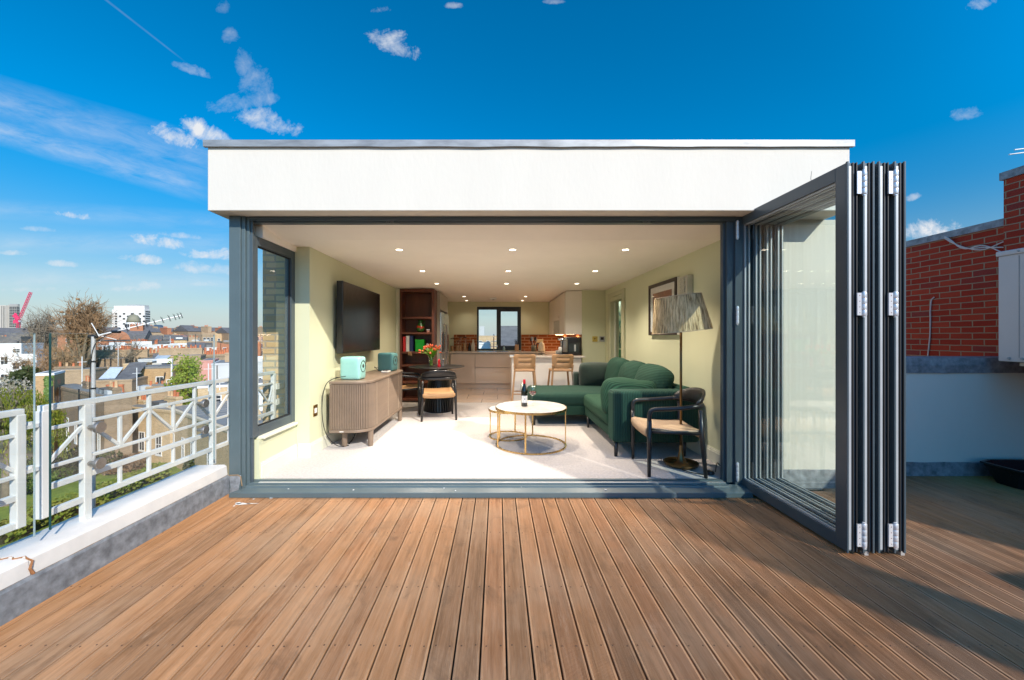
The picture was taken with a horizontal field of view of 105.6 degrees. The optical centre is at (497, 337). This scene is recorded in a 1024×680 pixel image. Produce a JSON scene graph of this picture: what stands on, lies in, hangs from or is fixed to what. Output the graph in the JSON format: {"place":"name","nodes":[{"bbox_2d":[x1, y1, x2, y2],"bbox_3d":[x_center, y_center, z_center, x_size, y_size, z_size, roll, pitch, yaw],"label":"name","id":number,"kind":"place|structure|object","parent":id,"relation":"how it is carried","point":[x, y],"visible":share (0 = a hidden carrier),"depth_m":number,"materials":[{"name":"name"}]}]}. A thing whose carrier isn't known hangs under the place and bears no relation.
{"place":"outdoors","nodes":[
{"label":"outdoors","id":0,"kind":"place"},
{"bbox_2d":[0,304,19,327],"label":"office tower","id":1,"kind":"structure","parent":0,"point":[7,312],"depth_m":602.70,"materials":[{"name":"concrete"}]},
{"bbox_2d":[0,359,90,462],"bbox_3d":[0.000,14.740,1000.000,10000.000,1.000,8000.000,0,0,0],"label":"ground","id":2,"kind":"structure","parent":0,"point":[29,453],"depth_m":48.51,"materials":[{"name":"plant"}]},
{"bbox_2d":[0,374,32,432],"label":"blossom tree","id":3,"kind":"object","parent":2,"relation":"on","point":[5,384],"visible":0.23,"depth_m":49.68,"materials":[{"name":"grey plant"}]},
{"bbox_2d":[0,330,41,341],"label":"distant house","id":4,"kind":"structure","parent":2,"relation":"on","point":[8,332],"depth_m":153.76,"materials":[{"name":"grey brick"}]},
{"bbox_2d":[2,365,41,395],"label":"evergreen tree","id":5,"kind":"object","parent":2,"relation":"on","point":[19,374],"visible":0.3,"depth_m":58.39,"materials":[{"name":"green plant"}]},
{"bbox_2d":[0,335,43,388],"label":"white villa","id":6,"kind":"object","parent":2,"relation":"on","point":[7,343],"visible":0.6,"depth_m":89.52,"materials":[{"name":"paint"}]},
{"bbox_2d":[12,292,31,327],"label":"tower crane","id":7,"kind":"object","parent":2,"relation":"on","point":[16,317],"visible":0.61,"depth_m":479.04,"materials":[{"name":"pink paint"}]},
{"bbox_2d":[21,352,55,368],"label":"white villa","id":8,"kind":"object","parent":2,"relation":"on","point":[25,356],"visible":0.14,"depth_m":84.05,"materials":[{"name":"paint"}]},
{"bbox_2d":[12,305,68,351],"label":"bare tree","id":9,"kind":"object","parent":2,"relation":"on","point":[40,330],"visible":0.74,"depth_m":108.77,"materials":[{"name":"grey plant"}]},
{"bbox_2d":[35,370,64,455],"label":"terrace house","id":10,"kind":"structure","parent":2,"relation":"on","point":[42,380],"depth_m":46.29,"materials":[{"name":"brick"}]},
{"bbox_2d":[0,334,111,377],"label":"bare tree","id":11,"kind":"object","parent":2,"relation":"on","point":[22,361],"visible":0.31,"depth_m":82.80,"materials":[{"name":"brown plant"}]},
{"bbox_2d":[25,343,88,371],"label":"plane tree","id":12,"kind":"object","parent":2,"relation":"on","point":[62,359],"visible":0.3,"depth_m":61.15,"materials":[{"name":"brown plant"}]},
{"bbox_2d":[55,330,106,358],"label":"distant house","id":13,"kind":"structure","parent":2,"relation":"on","point":[61,339],"depth_m":258.32,"materials":[{"name":"brick"}]},
{"bbox_2d":[44,288,120,367],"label":"plane tree","id":14,"kind":"object","parent":2,"relation":"on","point":[80,322],"visible":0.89,"depth_m":65.07,"materials":[{"name":"brown plant"}]},
{"bbox_2d":[58,376,131,475],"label":"terrace house","id":15,"kind":"structure","parent":2,"relation":"on","point":[69,392],"depth_m":41.52,"materials":[{"name":"brick"}]},
{"bbox_2d":[53,334,146,366],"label":"tree","id":16,"kind":"object","parent":2,"relation":"on","point":[127,355],"visible":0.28,"depth_m":72.24,"materials":[{"name":"brown plant"}]},
{"bbox_2d":[96,363,147,391],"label":"terrace house","id":17,"kind":"structure","parent":2,"relation":"on","point":[126,377],"depth_m":55.92,"materials":[{"name":"brown brick"}]},
{"bbox_2d":[96,346,148,370],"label":"terrace house","id":18,"kind":"structure","parent":2,"relation":"on","point":[106,361],"depth_m":72.34,"materials":[{"name":"brick"}]},
{"bbox_2d":[100,323,151,344],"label":"mansion block","id":19,"kind":"structure","parent":2,"relation":"on","point":[142,332],"depth_m":131.55,"materials":[{"name":"brick"}]},
{"bbox_2d":[125,313,140,327],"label":"domed building","id":20,"kind":"structure","parent":2,"relation":"on","point":[133,318],"depth_m":233.73,"materials":[{"name":"white paint"}]},
{"bbox_2d":[132,341,157,348],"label":"stucco house","id":21,"kind":"structure","parent":2,"relation":"on","point":[149,344],"depth_m":99.94,"materials":[{"name":"white paint"}]},
{"bbox_2d":[145,325,160,334],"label":"terraced house","id":22,"kind":"structure","parent":2,"relation":"on","point":[153,329],"depth_m":143.06,"materials":[{"name":"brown brick"}]},
{"bbox_2d":[138,354,170,364],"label":"rooftop room","id":23,"kind":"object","parent":2,"relation":"on","point":[154,360],"visible":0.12,"depth_m":70.67,"materials":[{"name":"grey paint"}]},
{"bbox_2d":[137,359,181,384],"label":"terrace house","id":24,"kind":"structure","parent":2,"relation":"on","point":[158,373],"depth_m":60.32,"materials":[{"name":"brick"}]},
{"bbox_2d":[163,334,187,342],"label":"terrace house","id":25,"kind":"structure","parent":2,"relation":"on","point":[178,338],"depth_m":129.01,"materials":[{"name":"yellow brick"}]},
{"bbox_2d":[158,345,205,381],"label":"terrace house","id":26,"kind":"structure","parent":2,"relation":"on","point":[190,352],"depth_m":68.01,"materials":[{"name":"brown brick"}]},
{"bbox_2d":[163,353,206,404],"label":"young tree","id":27,"kind":"object","parent":2,"relation":"on","point":[186,371],"visible":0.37,"depth_m":49.46,"materials":[{"name":"green plant"}]},
{"bbox_2d":[173,325,201,340],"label":"terraced house","id":28,"kind":"structure","parent":2,"relation":"on","point":[186,329],"depth_m":154.63,"materials":[{"name":"brick"}]},
{"bbox_2d":[201,325,214,340],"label":"terraced house","id":29,"kind":"structure","parent":2,"relation":"on","point":[206,333],"depth_m":163.14,"materials":[{"name":"brown brick"}]},
{"bbox_2d":[166,390,262,474],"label":"terrace house","id":30,"kind":"structure","parent":2,"relation":"on","point":[222,454],"depth_m":39.62,"materials":[{"name":"brown brick"}]},
{"bbox_2d":[204,348,225,359],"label":"chimney stack","id":31,"kind":"object","parent":2,"relation":"on","point":[219,354],"visible":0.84,"depth_m":75.90,"materials":[{"name":"brown brick"}]},
{"bbox_2d":[215,327,228,343],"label":"terraced house","id":32,"kind":"structure","parent":2,"relation":"on","point":[223,332],"depth_m":168.37,"materials":[{"name":"brick"}]},
{"bbox_2d":[197,379,262,401],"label":"flat roofed extension","id":33,"kind":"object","parent":2,"relation":"on","point":[203,390],"visible":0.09,"depth_m":48.96,"materials":[{"name":"yellow brick"}]},
{"bbox_2d":[203,140,854,500],"bbox_3d":[2.520,6.319,3.850,10.160,15.842,14.300,0,0,0],"label":"penthouse","id":34,"kind":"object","parent":2,"relation":"on","point":[254,186],"visible":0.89,"depth_m":3.32,"materials":[{"name":"white paint"}]},
{"bbox_2d":[0,465,241,625],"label":"parapet kerb","id":35,"kind":"structure","parent":34,"relation":"on","point":[41,566],"depth_m":2.25,"materials":[{"name":"white paint"}]},
{"bbox_2d":[0,409,39,535],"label":"railing","id":36,"kind":"object","parent":35,"relation":"on","point":[17,469],"visible":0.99,"depth_m":1.97,"materials":[{"name":"metal"}]},
{"bbox_2d":[33,333,34,536],"bbox_3d":[-2.395,0.501,1.375,0.070,1.048,1.252,0,0,0],"label":"glass balustrade","id":37,"kind":"object","parent":36,"relation":"attached to","point":[33,434],"visible":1,"depth_m":2.00,"materials":[{"name":"glass"}]},
{"bbox_2d":[35,371,283,520],"bbox_3d":[-2.446,0.728,3.235,0.051,0.724,2.330,0,0,0],"label":"railing","id":38,"kind":"object","parent":35,"relation":"on","point":[87,495],"visible":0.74,"depth_m":2.49,"materials":[{"name":"metal"}]},
{"bbox_2d":[49,333,214,529],"bbox_3d":[-2.395,0.501,2.670,0.070,1.048,1.198,0,0,0],"label":"glass balustrade","id":39,"kind":"object","parent":38,"relation":"attached to","point":[99,427],"visible":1,"depth_m":2.30,"materials":[{"name":"glass"}]},
{"bbox_2d":[87,313,182,508],"bbox_3d":[-2.807,2.019,3.027,0.565,4.442,0.061,0,0,-29],"label":"television aerial","id":40,"kind":"object","parent":38,"relation":"attached to","point":[92,377],"visible":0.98,"depth_m":2.90,"materials":[{"name":"grey metal"}]},
{"bbox_2d":[246,234,294,438],"bbox_3d":[-2.132,-0.009,3.680,0.065,1.753,0.700,0,0,0],"label":"window frame","id":41,"kind":"structure","parent":34,"relation":"in","point":[255,242],"depth_m":3.50,"materials":[{"name":"paint"}]},
{"bbox_2d":[263,250,284,421],"bbox_3d":[-2.430,1.610,4.925,0.460,5.260,1.150,0,0,0],"label":"brick stack","id":42,"kind":"object","parent":34,"relation":"on","point":[273,312],"visible":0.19,"depth_m":4.40,"materials":[{"name":"beige brick"}]},
{"bbox_2d":[337,281,379,353],"bbox_3d":[-1.885,-0.239,5.300,0.126,0.862,1.440,0,0,0],"label":"television","id":43,"kind":"object","parent":34,"relation":"attached to","point":[358,318],"visible":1,"depth_m":5.02,"materials":[{"name":"black plastic"}]},
{"bbox_2d":[402,389,510,402],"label":"kitchen floor","id":44,"kind":"structure","parent":34,"relation":"on","point":[483,395],"depth_m":8.13,"materials":[{"name":"beige tile"}]},
{"bbox_2d":[396,289,436,400],"bbox_3d":[-1.579,0.152,7.585,0.738,2.176,0.330,0,0,0],"label":"bookcase","id":45,"kind":"object","parent":44,"relation":"on","point":[413,306],"visible":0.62,"depth_m":7.73,"materials":[{"name":"brown wood"}]},
{"bbox_2d":[437,291,447,363],"bbox_3d":[-1.552,0.160,8.376,0.793,2.160,1.248,0,0,0],"label":"tall cupboard","id":46,"kind":"object","parent":44,"relation":"on","point":[442,302],"visible":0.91,"depth_m":7.75,"materials":[{"name":"wood"}]},
{"bbox_2d":[440,312,448,369],"bbox_3d":[-1.507,0.347,8.373,0.866,1.745,1.165,0,0,0],"label":"fridge","id":47,"kind":"object","parent":44,"relation":"on","point":[444,333],"visible":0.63,"depth_m":8.14,"materials":[{"name":"metal"}]},
{"bbox_2d":[449,351,555,388],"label":"kitchen units","id":48,"kind":"object","parent":44,"relation":"on","point":[486,370],"visible":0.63,"depth_m":9.30,"materials":[{"name":"beige laminate"}]},
{"bbox_2d":[509,355,584,400],"bbox_3d":[0.950,0.797,7.670,1.430,0.885,0.580,0,0,0],"label":"peninsula","id":49,"kind":"object","parent":44,"relation":"on","point":[543,363],"visible":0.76,"depth_m":7.43,"materials":[{"name":"white laminate"}]},
{"bbox_2d":[556,337,581,354],"bbox_3d":[1.385,0.172,7.670,0.500,0.360,0.460,0,0,0],"label":"coffee machine","id":50,"kind":"object","parent":49,"relation":"on","point":[571,345],"visible":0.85,"depth_m":7.54,"materials":[{"name":"black plastic"}]},
{"bbox_2d":[263,225,719,301],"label":"ceiling","id":51,"kind":"structure","parent":34,"relation":"attached to","point":[541,263],"depth_m":4.30,"materials":[{"name":"paint"}]},
{"bbox_2d":[260,403,729,483],"bbox_3d":[0.030,1.270,5.407,4.240,0.060,3.987,0,0,0],"label":"carpet","id":52,"kind":"object","parent":34,"relation":"on","point":[411,445],"visible":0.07,"depth_m":4.15,"materials":[{"name":"carpet"}]},
{"bbox_2d":[329,369,402,446],"bbox_3d":[-1.635,0.864,5.120,0.450,0.752,1.680,0,0,0],"label":"sideboard","id":53,"kind":"object","parent":52,"relation":"on","point":[371,401],"visible":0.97,"depth_m":4.36,"materials":[{"name":"beige wood"}]},
{"bbox_2d":[340,356,365,379],"bbox_3d":[-1.684,0.355,4.530,0.249,0.270,0.185,0,0,5],"label":"speaker","id":54,"kind":"object","parent":53,"relation":"on","point":[352,367],"visible":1,"depth_m":4.44},
{"bbox_2d":[378,352,397,370],"bbox_3d":[-1.599,0.355,5.660,0.249,0.270,0.185,0,0,12],"label":"speaker","id":55,"kind":"object","parent":53,"relation":"on","point":[387,360],"visible":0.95,"depth_m":5.58},
{"bbox_2d":[402,372,420,413],"bbox_3d":[-1.593,0.860,6.544,0.589,0.762,0.576,0,0,-10],"label":"armchair","id":56,"kind":"object","parent":52,"relation":"on","point":[411,386],"visible":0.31,"depth_m":6.43,"materials":[{"name":"black wood"}]},
{"bbox_2d":[409,364,464,412],"bbox_3d":[-1.030,0.864,6.600,0.940,0.752,0.940,0,0,0],"label":"dining table","id":57,"kind":"object","parent":52,"relation":"on","point":[437,405],"visible":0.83,"depth_m":6.41,"materials":[{"name":"black wood"}]},
{"bbox_2d":[418,344,441,364],"bbox_3d":[-1.162,0.295,6.537,0.375,0.384,0.375,0,0,20],"label":"tulip vase","id":58,"kind":"object","parent":57,"relation":"on","point":[431,353],"visible":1,"depth_m":6.54,"materials":[{"name":"orange glass"}]},
{"bbox_2d":[418,370,456,421],"bbox_3d":[-0.922,0.860,5.988,0.576,0.762,0.589,0,0,-14],"label":"armchair","id":59,"kind":"object","parent":52,"relation":"on","point":[447,392],"visible":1,"depth_m":5.80,"materials":[{"name":"black wood"}]},
{"bbox_2d":[488,406,526,441],"bbox_3d":[0.130,1.062,4.870,0.490,0.355,0.490,0,0,0],"label":"coffee table","id":60,"kind":"object","parent":52,"relation":"on","point":[492,409],"visible":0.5,"depth_m":4.84,"materials":[{"name":"metal"}]},
{"bbox_2d":[511,354,536,400],"bbox_3d":[0.475,0.767,6.947,0.481,0.950,0.479,0,0,2],"label":"bar stool","id":61,"kind":"object","parent":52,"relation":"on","point":[524,363],"visible":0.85,"depth_m":6.75,"materials":[{"name":"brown wood"}]},
{"bbox_2d":[495,400,566,454],"bbox_3d":[0.384,1.018,4.500,0.824,0.445,0.824,0,0,0],"label":"coffee table","id":62,"kind":"object","parent":52,"relation":"on","point":[536,408],"visible":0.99,"depth_m":4.35,"materials":[{"name":"white stone"}]},
{"bbox_2d":[521,379,527,406],"bbox_3d":[0.308,0.640,4.489,0.075,0.309,0.076,0,0,0],"label":"wine bottle","id":63,"kind":"object","parent":62,"relation":"on","point":[524,397],"visible":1,"depth_m":4.46,"materials":[{"name":"black glass"}]},
{"bbox_2d":[547,354,573,384],"bbox_3d":[1.130,0.767,6.977,0.481,0.950,0.480,0,0,-3],"label":"bar stool","id":64,"kind":"object","parent":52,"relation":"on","point":[562,363],"visible":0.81,"depth_m":6.78,"materials":[{"name":"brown wood"}]},
{"bbox_2d":[527,357,698,456],"bbox_3d":[1.295,0.775,5.309,1.670,0.931,2.593,0,0,0],"label":"corner sofa","id":65,"kind":"object","parent":52,"relation":"on","point":[613,423],"visible":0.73,"depth_m":4.35,"materials":[{"name":"green fabric"}]},
{"bbox_2d":[579,362,607,385],"bbox_3d":[1.618,0.619,6.330,0.600,0.438,0.283,0,0,0],"label":"scatter cushion","id":66,"kind":"object","parent":65,"relation":"on","point":[591,373],"visible":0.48,"depth_m":6.22,"materials":[{"name":"green fabric"}]},
{"bbox_2d":[601,377,656,412],"bbox_3d":[1.465,0.673,4.335,0.627,0.452,0.300,0,0,0],"label":"scatter cushion","id":67,"kind":"object","parent":65,"relation":"on","point":[608,384],"visible":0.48,"depth_m":4.28,"materials":[{"name":"fabric"}]},
{"bbox_2d":[631,387,707,478],"bbox_3d":[1.633,0.860,3.698,0.589,0.762,0.576,0,0,4],"label":"armchair","id":68,"kind":"object","parent":52,"relation":"on","point":[648,424],"visible":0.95,"depth_m":3.54,"materials":[{"name":"black wood"}]},
{"bbox_2d":[652,293,712,469],"bbox_3d":[1.774,0.408,3.750,0.534,1.660,0.537,0,0,0],"label":"floor lamp","id":69,"kind":"object","parent":52,"relation":"on","point":[681,313],"visible":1,"depth_m":3.58,"materials":[{"name":"fabric"}]},
{"bbox_2d":[477,307,520,349],"bbox_3d":[0.035,-0.235,10.376,1.170,1.160,0.088,0,0,0],"label":"window frame","id":70,"kind":"structure","parent":34,"relation":"in","point":[499,309],"depth_m":10.35,"materials":[{"name":"black metal"}]},
{"bbox_2d":[549,291,581,334],"bbox_3d":[1.499,-0.492,9.021,0.360,0.865,2.538,0,0,0],"label":"wall cupboard","id":71,"kind":"object","parent":34,"relation":"attached to","point":[565,313],"depth_m":7.75,"materials":[{"name":"beige laminate"}]},
{"bbox_2d":[550,300,553,334],"bbox_3d":[1.350,-0.485,9.605,0.023,0.830,0.590,0,0,0],"label":"door","id":72,"kind":"structure","parent":71,"relation":"in","point":[552,302],"depth_m":9.49,"materials":[{"name":"wood"}]},
{"bbox_2d":[554,297,558,320],"bbox_3d":[1.350,-0.640,8.865,0.023,0.520,0.870,0,0,0],"label":"door","id":73,"kind":"structure","parent":71,"relation":"in","point":[556,301],"depth_m":8.84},
{"bbox_2d":[559,292,565,333],"bbox_3d":[1.350,-0.485,8.100,0.023,0.830,0.640,0,0,0],"label":"door","id":74,"kind":"structure","parent":71,"relation":"in","point":[562,298],"depth_m":8.02,"materials":[{"name":"wood"}]},
{"bbox_2d":[395,490,823,679],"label":"deck substrate","id":75,"kind":"object","parent":34,"relation":"on","point":[504,599],"depth_m":1.98,"materials":[{"name":"wood"}]},
{"bbox_2d":[0,476,1023,679],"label":"deck","id":76,"kind":"structure","parent":75,"relation":"on","point":[753,588],"depth_m":1.98,"materials":[{"name":"wood"}]},
{"bbox_2d":[906,356,1023,475],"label":"rendered parapet","id":77,"kind":"structure","parent":76,"relation":"on","point":[964,415],"depth_m":3.72,"materials":[{"name":"paint"}]},
{"bbox_2d":[980,459,1023,489],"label":"planter trough","id":78,"kind":"object","parent":76,"relation":"on","point":[1008,472],"visible":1,"depth_m":3.48,"materials":[{"name":"black plastic"}]},
{"bbox_2d":[648,277,679,334],"bbox_3d":[2.124,-0.372,5.000,0.049,0.685,0.840,0,0,0],"label":"picture frame","id":79,"kind":"object","parent":34,"relation":"attached to","point":[668,287],"visible":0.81,"depth_m":5.08,"materials":[{"name":"brown wood"}]},
{"bbox_2d":[678,275,692,294],"bbox_3d":[2.108,-0.450,4.385,0.081,0.480,0.230,0,0,0],"label":"meter box","id":80,"kind":"object","parent":34,"relation":"attached to","point":[685,284],"visible":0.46,"depth_m":4.30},
{"bbox_2d":[736,161,905,555],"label":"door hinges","id":81,"kind":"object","parent":34,"relation":"attached to","point":[865,513],"depth_m":2.35,"materials":[{"name":"paint"}]},
{"bbox_2d":[742,161,856,552],"bbox_3d":[2.128,0.119,2.858,0.069,2.350,1.060,0,0,0],"label":"door leaf","id":82,"kind":"structure","parent":81,"relation":"in","point":[842,178],"depth_m":2.38,"materials":[{"name":"paint"}]},
{"bbox_2d":[750,161,874,552],"bbox_3d":[2.224,0.119,2.858,0.070,2.350,1.060,0,0,0],"label":"door leaf","id":83,"kind":"structure","parent":81,"relation":"in","point":[865,204],"depth_m":2.35,"materials":[{"name":"paint"}]},
{"bbox_2d":[761,161,888,552],"bbox_3d":[2.316,0.119,2.858,0.069,2.350,1.060,0,0,0],"label":"door leaf","id":84,"kind":"structure","parent":81,"relation":"in","point":[881,169],"depth_m":2.34,"materials":[{"name":"paint"}]},
{"bbox_2d":[772,161,905,552],"bbox_3d":[2.412,0.119,2.858,0.070,2.350,1.060,0,0,0],"label":"door leaf","id":85,"kind":"structure","parent":81,"relation":"in","point":[897,204],"depth_m":2.34,"materials":[{"name":"paint"}]},
{"bbox_2d":[906,165,1023,355],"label":"party wall","id":86,"kind":"structure","parent":34,"relation":"on","point":[960,285],"depth_m":4.36,"materials":[{"name":"red brick"}]},
{"bbox_2d":[944,236,1003,251],"bbox_3d":[5.172,-1.025,4.261,0.036,0.340,0.588,0,0,3],"label":"wall cable","id":87,"kind":"object","parent":86,"relation":"on","point":[963,247],"depth_m":4.20,"materials":[{"name":"plastic"}]},
{"bbox_2d":[996,248,1023,365],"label":"air conditioner","id":88,"kind":"object","parent":86,"relation":"attached to","point":[1011,305],"visible":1,"depth_m":3.50,"materials":[{"name":"white metal"}]},
{"bbox_2d":[51,361,107,383],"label":"terrace house","id":89,"kind":"structure","parent":0,"point":[73,374],"depth_m":58.49,"materials":[{"name":"brown brick"}]},
{"bbox_2d":[0,455,181,547],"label":"lawn","id":90,"kind":"structure","parent":0,"point":[61,491],"depth_m":35.56,"materials":[{"name":"green plant"}]},
{"bbox_2d":[0,466,73,492],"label":"shrub","id":91,"kind":"object","parent":90,"relation":"on","point":[63,473],"visible":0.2,"depth_m":37.35,"materials":[{"name":"green plant"}]},
{"bbox_2d":[0,385,74,506],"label":"willow tree","id":92,"kind":"object","parent":90,"relation":"on","point":[19,403],"visible":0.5,"depth_m":33.13,"materials":[{"name":"green plant"}]},
{"bbox_2d":[26,457,59,492],"bbox_3d":[-42.473,12.628,35.535,3.303,3.311,4.525,0,0,-36],"label":"shrub","id":93,"kind":"object","parent":90,"relation":"on","point":[30,477],"visible":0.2,"depth_m":35.26,"materials":[{"name":"green plant"}]},
{"bbox_2d":[26,458,78,479],"bbox_3d":[-43.388,12.902,37.136,4.618,2.749,4.416,0,0,0],"label":"shrub","id":94,"kind":"object","parent":90,"relation":"on","point":[71,467],"visible":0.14,"depth_m":38.03,"materials":[{"name":"green plant"}]},
{"bbox_2d":[55,447,98,467],"bbox_3d":[-44.170,12.755,40.048,5.131,3.040,5.515,0,0,0],"label":"shrub","id":95,"kind":"object","parent":90,"relation":"on","point":[71,450],"visible":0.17,"depth_m":39.01,"materials":[{"name":"green plant"}]},
{"bbox_2d":[0,462,171,544],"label":"clipped hedge","id":96,"kind":"object","parent":90,"relation":"on","point":[15,535],"visible":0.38,"depth_m":31.18,"materials":[{"name":"green plant"}]},
{"bbox_2d":[56,450,122,474],"bbox_3d":[-41.472,12.913,40.031,5.303,2.894,4.239,0,0,0],"label":"shrub","id":97,"kind":"object","parent":90,"relation":"on","point":[104,455],"visible":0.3,"depth_m":39.44,"materials":[{"name":"green plant"}]},
{"bbox_2d":[96,453,137,474],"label":"shrub","id":98,"kind":"object","parent":90,"relation":"on","point":[113,471],"visible":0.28,"depth_m":40.24,"materials":[{"name":"brown plant"}]},
{"bbox_2d":[120,453,145,472],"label":"shrub","id":99,"kind":"object","parent":90,"relation":"on","point":[139,464],"visible":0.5,"depth_m":40.31,"materials":[{"name":"brown plant"}]},
{"bbox_2d":[132,390,182,462],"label":"terrace house","id":100,"kind":"structure","parent":90,"relation":"on","point":[157,426],"depth_m":44.46,"materials":[{"name":"yellow brick"}]},
{"bbox_2d":[138,431,144,451],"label":"window","id":101,"kind":"structure","parent":100,"relation":"in","point":[141,446],"depth_m":44.64,"materials":[{"name":"white glass"}]},
{"bbox_2d":[112,305,149,328],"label":"hotel tower","id":102,"kind":"structure","parent":0,"point":[123,313],"depth_m":420.00,"materials":[{"name":"white concrete"}]},
{"bbox_2d":[131,380,189,400],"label":"terrace house","id":103,"kind":"structure","parent":0,"point":[157,396],"depth_m":52.20,"materials":[{"name":"brown brick"}]},
{"bbox_2d":[186,335,222,346],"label":"terrace house","id":104,"kind":"structure","parent":0,"point":[191,338],"depth_m":125.10,"materials":[{"name":"brown brick"}]},
{"bbox_2d":[199,358,218,381],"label":"rendered house","id":105,"kind":"structure","parent":0,"point":[204,368],"depth_m":64.02,"materials":[{"name":"pink paint"}]},
{"bbox_2d":[211,348,262,379],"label":"rendered house","id":106,"kind":"structure","parent":0,"point":[221,368],"depth_m":56.88,"materials":[{"name":"grey paint"}]},
{"bbox_2d":[217,340,260,355],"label":"terrace house","id":107,"kind":"structure","parent":0,"point":[220,346],"depth_m":118.61,"materials":[{"name":"brown brick"}]},
{"bbox_2d":[415,339,425,351],"bbox_3d":[-1.498,0.155,7.540,0.175,0.231,0.168,0,0,0],"label":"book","id":108,"kind":"object","parent":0,"point":[419,343],"visible":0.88,"depth_m":7.46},
{"bbox_2d":[501,326,516,345],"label":"distant house","id":109,"kind":"structure","parent":0,"point":[508,335],"depth_m":54.32,"materials":[{"name":"stone"}]},
{"bbox_2d":[0,0,1023,335],"label":"sky","id":110,"kind":"structure","parent":0,"point":[108,108],"materials":[{"name":"blue"}]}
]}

